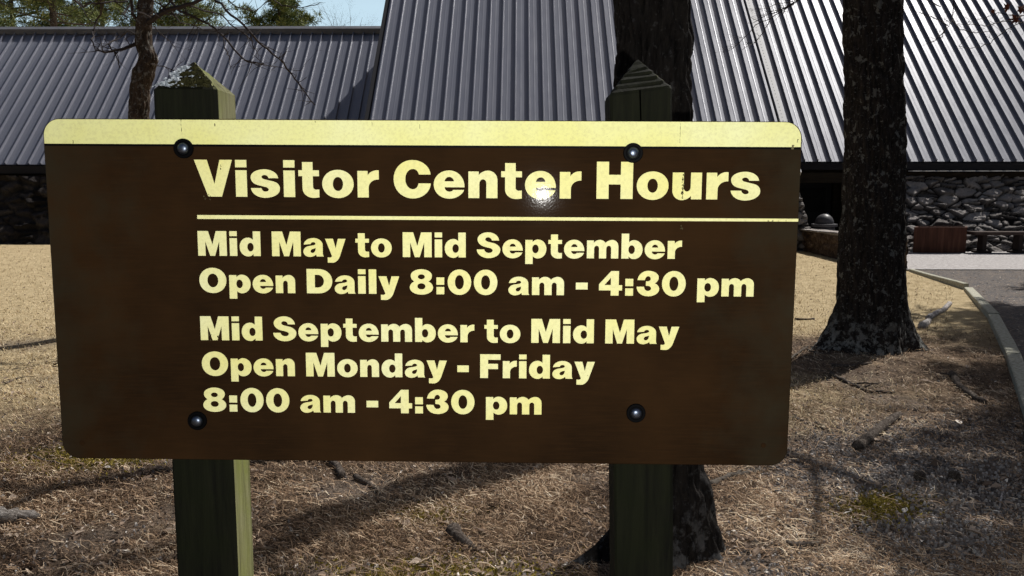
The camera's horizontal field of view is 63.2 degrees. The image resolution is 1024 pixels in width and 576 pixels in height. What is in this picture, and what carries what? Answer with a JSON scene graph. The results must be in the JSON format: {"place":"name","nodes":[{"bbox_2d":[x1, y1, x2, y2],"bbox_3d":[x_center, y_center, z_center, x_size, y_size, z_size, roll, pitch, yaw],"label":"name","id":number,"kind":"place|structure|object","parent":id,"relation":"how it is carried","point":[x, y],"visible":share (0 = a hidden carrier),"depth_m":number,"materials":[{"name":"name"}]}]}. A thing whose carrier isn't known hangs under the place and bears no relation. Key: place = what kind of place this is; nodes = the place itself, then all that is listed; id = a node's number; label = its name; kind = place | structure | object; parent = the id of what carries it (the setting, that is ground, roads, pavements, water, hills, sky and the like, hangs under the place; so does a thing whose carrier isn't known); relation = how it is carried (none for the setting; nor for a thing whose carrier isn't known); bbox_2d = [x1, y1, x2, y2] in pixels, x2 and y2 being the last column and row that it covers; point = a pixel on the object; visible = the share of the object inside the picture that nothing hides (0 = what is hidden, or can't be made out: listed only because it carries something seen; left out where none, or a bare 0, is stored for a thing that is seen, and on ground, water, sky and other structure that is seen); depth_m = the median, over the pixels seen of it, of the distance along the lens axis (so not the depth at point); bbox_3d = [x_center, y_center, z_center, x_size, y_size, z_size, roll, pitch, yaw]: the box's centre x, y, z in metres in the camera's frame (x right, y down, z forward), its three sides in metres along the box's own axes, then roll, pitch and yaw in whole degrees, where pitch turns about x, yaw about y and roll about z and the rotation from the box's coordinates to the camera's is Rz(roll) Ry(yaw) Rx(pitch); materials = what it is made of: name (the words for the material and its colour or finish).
{"place":"outdoors","nodes":[
{"label":"outdoors","id":0,"kind":"place"},
{"bbox_2d":[1,0,384,26],"label":"sky","id":1,"kind":"structure","parent":0,"point":[373,8],"materials":[{"name":"blue"}]},
{"bbox_2d":[0,245,1023,575],"bbox_3d":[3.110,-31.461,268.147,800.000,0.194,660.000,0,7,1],"label":"ground","id":2,"kind":"structure","parent":0,"point":[966,311],"depth_m":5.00,"materials":[{"name":"brown plant"}]},
{"bbox_2d":[0,527,30,540],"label":"fallen twig","id":3,"kind":"object","parent":2,"relation":"on","point":[2,538],"visible":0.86,"depth_m":3.80,"materials":[{"name":"brown wood"}]},
{"bbox_2d":[4,375,34,383],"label":"fallen twig","id":4,"kind":"object","parent":2,"relation":"on","point":[17,378],"visible":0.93,"depth_m":6.94,"materials":[{"name":"wood"}]},
{"bbox_2d":[0,506,40,523],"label":"broken wood","id":5,"kind":"object","parent":2,"relation":"on","point":[11,515],"visible":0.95,"depth_m":3.96,"materials":[{"name":"grey wood"}]},
{"bbox_2d":[0,0,93,26],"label":"background pine","id":6,"kind":"object","parent":2,"relation":"on","point":[11,21],"visible":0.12,"depth_m":42.87,"materials":[{"name":"green plant"}]},
{"bbox_2d":[32,454,65,464],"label":"fallen twig","id":7,"kind":"object","parent":2,"relation":"on","point":[34,455],"visible":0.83,"depth_m":4.82,"materials":[{"name":"wood"}]},
{"bbox_2d":[0,0,122,26],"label":"background pine","id":8,"kind":"object","parent":2,"relation":"on","point":[52,16],"visible":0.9,"depth_m":39.12,"materials":[{"name":"green plant"}]},
{"bbox_2d":[40,0,161,26],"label":"background pine","id":9,"kind":"object","parent":2,"relation":"on","point":[124,22],"visible":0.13,"depth_m":46.14,"materials":[{"name":"green plant"}]},
{"bbox_2d":[127,0,235,25],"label":"background pine","id":10,"kind":"object","parent":2,"relation":"on","point":[167,19],"visible":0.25,"depth_m":47.74,"materials":[{"name":"green plant"}]},
{"bbox_2d":[55,0,325,118],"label":"young tree","id":11,"kind":"object","parent":2,"relation":"on","point":[143,71],"visible":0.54,"depth_m":8.74,"materials":[{"name":"brown plant"}]},
{"bbox_2d":[233,0,324,25],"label":"background pine","id":12,"kind":"object","parent":2,"relation":"on","point":[282,16],"visible":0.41,"depth_m":57.59,"materials":[{"name":"green plant"}]},
{"bbox_2d":[256,460,345,478],"bbox_3d":[-1.169,1.008,4.803,0.637,0.058,0.232,3,8,25],"label":"surface root","id":13,"kind":"object","parent":2,"relation":"on","point":[338,469],"visible":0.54,"depth_m":4.70,"materials":[{"name":"brown plant"}]},
{"bbox_2d":[287,5,352,25],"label":"bare tree","id":14,"kind":"object","parent":2,"relation":"on","point":[328,21],"visible":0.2,"depth_m":52.90,"materials":[{"name":"plant"}]},
{"bbox_2d":[306,0,377,25],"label":"bare tree","id":15,"kind":"object","parent":2,"relation":"on","point":[337,14],"visible":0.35,"depth_m":52.15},
{"bbox_2d":[353,473,377,492],"bbox_3d":[-0.777,1.050,4.469,0.041,0.038,0.283,-5,9,-36],"label":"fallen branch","id":16,"kind":"object","parent":2,"relation":"on","point":[357,477],"visible":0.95,"depth_m":4.50,"materials":[{"name":"brown wood"}]},
{"bbox_2d":[375,492,427,505],"bbox_3d":[-0.558,1.076,4.247,0.287,0.028,0.238,0,7,1],"label":"fallen twig","id":17,"kind":"object","parent":2,"relation":"on","point":[382,500],"visible":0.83,"depth_m":4.21,"materials":[{"name":"brown wood"}]},
{"bbox_2d":[43,60,801,575],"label":"notice sign","id":18,"kind":"object","parent":2,"relation":"on","point":[233,294],"visible":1,"depth_m":1.79,"materials":[{"name":"brown wood"}]},
{"bbox_2d":[445,522,476,551],"bbox_3d":[-0.219,1.124,3.754,0.078,0.079,0.212,-4,8,-32],"label":"bark piece","id":19,"kind":"object","parent":2,"relation":"on","point":[454,529],"visible":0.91,"depth_m":3.76,"materials":[{"name":"wood"}]},
{"bbox_2d":[0,247,931,403],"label":"lawn leaves","id":20,"kind":"object","parent":2,"relation":"on","point":[40,386],"visible":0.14,"depth_m":7.16,"materials":[{"name":"brown plant"}]},
{"bbox_2d":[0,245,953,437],"bbox_3d":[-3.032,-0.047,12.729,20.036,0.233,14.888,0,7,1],"label":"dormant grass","id":21,"kind":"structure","parent":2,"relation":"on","point":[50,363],"depth_m":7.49,"materials":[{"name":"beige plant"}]},
{"bbox_2d":[0,440,957,575],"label":"moss","id":22,"kind":"object","parent":2,"relation":"on","point":[868,503],"visible":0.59,"depth_m":4.06,"materials":[{"name":"plant"}]},
{"bbox_2d":[0,0,1023,251],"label":"visitor building","id":23,"kind":"structure","parent":2,"relation":"on","point":[540,60],"depth_m":20.43,"materials":[{"name":"metal"}]},
{"bbox_2d":[799,183,831,227],"bbox_3d":[7.465,-1.829,20.755,0.950,1.560,0.125,0,7,1],"label":"door","id":24,"kind":"structure","parent":23,"relation":"in","point":[816,197],"depth_m":20.69,"materials":[{"name":"black"}]},
{"bbox_2d":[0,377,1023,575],"bbox_3d":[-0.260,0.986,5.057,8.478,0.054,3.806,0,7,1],"label":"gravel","id":25,"kind":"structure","parent":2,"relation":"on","point":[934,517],"depth_m":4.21,"materials":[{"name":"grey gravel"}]},
{"bbox_2d":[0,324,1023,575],"bbox_3d":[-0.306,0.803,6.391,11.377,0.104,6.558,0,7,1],"label":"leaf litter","id":26,"kind":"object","parent":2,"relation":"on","point":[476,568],"visible":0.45,"depth_m":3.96,"materials":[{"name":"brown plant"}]},
{"bbox_2d":[496,478,546,496],"bbox_3d":[0.024,1.058,4.461,0.146,0.030,0.374,7,10,44],"label":"fallen twig","id":27,"kind":"object","parent":2,"relation":"on","point":[522,485],"visible":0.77,"depth_m":4.44,"materials":[{"name":"brown wood"}]},
{"bbox_2d":[565,0,726,572],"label":"pine tree","id":28,"kind":"object","parent":2,"relation":"on","point":[656,37],"visible":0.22,"depth_m":3.34,"materials":[{"name":"black plant"}]},
{"bbox_2d":[710,467,761,486],"bbox_3d":[1.217,1.046,4.614,0.432,0.052,0.085,-5,9,-34],"label":"fallen branch","id":29,"kind":"object","parent":2,"relation":"on","point":[716,481],"visible":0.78,"depth_m":4.61,"materials":[{"name":"wood"}]},
{"bbox_2d":[775,517,817,540],"bbox_3d":[1.347,1.119,3.856,0.087,0.030,0.273,-3,8,-26],"label":"fallen twig","id":30,"kind":"object","parent":2,"relation":"on","point":[777,519],"visible":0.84,"depth_m":3.89,"materials":[{"name":"brown wood"}]},
{"bbox_2d":[785,540,819,548],"bbox_3d":[1.286,1.137,3.687,0.153,0.043,0.047,0,7,1],"label":"bark piece","id":31,"kind":"object","parent":2,"relation":"on","point":[812,543],"visible":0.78,"depth_m":3.67,"materials":[{"name":"wood"}]},
{"bbox_2d":[792,346,812,358],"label":"fallen branch","id":32,"kind":"object","parent":2,"relation":"on","point":[797,353],"visible":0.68,"depth_m":7.82,"materials":[{"name":"grey wood"}]},
{"bbox_2d":[794,318,814,319],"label":"fallen branch","id":33,"kind":"object","parent":2,"relation":"on","point":[804,318],"visible":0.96,"depth_m":9.99,"materials":[{"name":"brown wood"}]},
{"bbox_2d":[792,413,824,429],"bbox_3d":[1.994,0.909,5.667,0.060,0.031,0.349,-2,7,-17],"label":"fallen twig","id":34,"kind":"object","parent":2,"relation":"on","point":[797,418],"visible":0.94,"depth_m":5.68,"materials":[{"name":"wood"}]},
{"bbox_2d":[807,348,824,355],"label":"fallen twig","id":35,"kind":"object","parent":2,"relation":"on","point":[814,351],"visible":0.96,"depth_m":7.81,"materials":[{"name":"brown wood"}]},
{"bbox_2d":[716,0,929,355],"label":"oak tree","id":36,"kind":"object","parent":2,"relation":"on","point":[871,314],"visible":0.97,"depth_m":7.66,"materials":[{"name":"plant"}]},
{"bbox_2d":[831,361,872,367],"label":"fallen branch","id":37,"kind":"object","parent":2,"relation":"on","point":[851,365],"visible":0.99,"depth_m":7.28,"materials":[{"name":"brown wood"}]},
{"bbox_2d":[800,228,908,269],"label":"wall","id":38,"kind":"structure","parent":2,"relation":"on","point":[823,242],"depth_m":17.55,"materials":[{"name":"red stone"}]},
{"bbox_2d":[829,371,894,393],"bbox_3d":[2.818,0.763,6.729,0.214,0.053,0.684,-2,7,-12],"label":"fallen branch","id":39,"kind":"object","parent":2,"relation":"on","point":[842,379],"visible":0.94,"depth_m":6.62,"materials":[{"name":"brown wood"}]},
{"bbox_2d":[851,411,903,450],"bbox_3d":[2.394,0.923,5.440,0.087,0.096,0.988,5,9,38],"label":"fallen log","id":40,"kind":"object","parent":2,"relation":"on","point":[863,441],"visible":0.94,"depth_m":5.33,"materials":[{"name":"brown wood"}]},
{"bbox_2d":[913,470,926,481],"bbox_3d":[2.221,1.026,4.530,0.068,0.068,0.077,0,7,1],"label":"pine cone","id":41,"kind":"object","parent":2,"relation":"on","point":[918,473],"visible":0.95,"depth_m":4.51,"materials":[{"name":"brown plant"}]},
{"bbox_2d":[918,318,931,328],"bbox_3d":[4.788,0.396,9.610,0.100,0.103,0.576,5,9,35],"label":"rock","id":42,"kind":"object","parent":2,"relation":"on","point":[925,323],"visible":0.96,"depth_m":9.40,"materials":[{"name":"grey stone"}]},
{"bbox_2d":[925,301,951,318],"bbox_3d":[5.460,0.286,10.593,0.103,0.083,1.542,5,9,36],"label":"driftwood","id":43,"kind":"object","parent":2,"relation":"on","point":[944,308],"visible":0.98,"depth_m":10.42,"materials":[{"name":"grey wood"}]},
{"bbox_2d":[909,269,968,289],"bbox_3d":[7.022,-0.155,13.771,0.084,0.105,2.228,1,7,6],"label":"edging timber","id":44,"kind":"object","parent":2,"relation":"on","point":[956,283],"visible":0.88,"depth_m":13.42,"materials":[{"name":"brown wood"}]},
{"bbox_2d":[947,470,961,481],"bbox_3d":[2.417,1.029,4.545,0.068,0.068,0.077,0,7,1],"label":"pine cone","id":45,"kind":"object","parent":2,"relation":"on","point":[954,474],"visible":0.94,"depth_m":4.53,"materials":[{"name":"brown plant"}]},
{"bbox_2d":[902,0,1023,48],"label":"hardwood tree","id":46,"kind":"object","parent":2,"relation":"on","point":[1020,10],"visible":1,"depth_m":6.30,"materials":[{"name":"black plant"}]},
{"bbox_2d":[940,370,987,403],"bbox_3d":[3.551,0.780,6.568,0.125,0.075,0.923,2,7,14],"label":"fallen branch","id":47,"kind":"object","parent":2,"relation":"on","point":[954,377],"visible":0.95,"depth_m":6.48,"materials":[{"name":"brown wood"}]},
{"bbox_2d":[964,287,999,318],"bbox_3d":[6.357,0.194,11.307,0.129,0.105,2.780,3,8,23],"label":"edging timber","id":48,"kind":"object","parent":2,"relation":"on","point":[984,306],"visible":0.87,"depth_m":11.03,"materials":[{"name":"grey wood"}]},
{"bbox_2d":[998,487,1003,512],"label":"fallen twig","id":49,"kind":"object","parent":2,"relation":"on","point":[1001,496],"visible":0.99,"depth_m":4.27,"materials":[{"name":"brown wood"}]},
{"bbox_2d":[988,314,1020,358],"bbox_3d":[5.207,0.504,8.836,0.129,0.104,2.630,3,8,26],"label":"edging timber","id":50,"kind":"object","parent":2,"relation":"on","point":[1006,341],"visible":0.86,"depth_m":8.61,"materials":[{"name":"grey wood"}]},
{"bbox_2d":[1006,353,1023,416],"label":"edging timber","id":51,"kind":"object","parent":2,"relation":"on","point":[1015,363],"visible":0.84,"depth_m":6.86,"materials":[{"name":"grey wood"}]},
{"bbox_2d":[811,214,837,232],"bbox_3d":[6.995,-1.268,18.655,0.560,0.793,0.560,0,7,1],"label":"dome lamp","id":52,"kind":"object","parent":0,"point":[824,221],"visible":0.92,"depth_m":18.47,"materials":[{"name":"grey metal"}]},
{"bbox_2d":[907,251,1023,268],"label":"pavement","id":53,"kind":"structure","parent":0,"point":[992,260],"depth_m":16.32,"materials":[{"name":"grey concrete"}]},
{"bbox_2d":[913,226,967,252],"bbox_3d":[9.274,-1.050,17.991,1.397,0.546,0.551,0,7,1],"label":"planter","id":54,"kind":"object","parent":53,"relation":"on","point":[939,239],"visible":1,"depth_m":17.74,"materials":[{"name":"brown wood"}]},
{"bbox_2d":[967,231,1023,252],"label":"bench","id":55,"kind":"object","parent":53,"relation":"on","point":[1017,247],"visible":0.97,"depth_m":17.71,"materials":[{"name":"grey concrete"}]},
{"bbox_2d":[919,270,1023,359],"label":"path","id":56,"kind":"structure","parent":0,"point":[985,279],"depth_m":12.57,"materials":[{"name":"grey asphalt"}]},
{"bbox_2d":[933,269,1023,354],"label":"path debris","id":57,"kind":"object","parent":56,"relation":"on","point":[1005,303],"visible":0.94,"depth_m":11.47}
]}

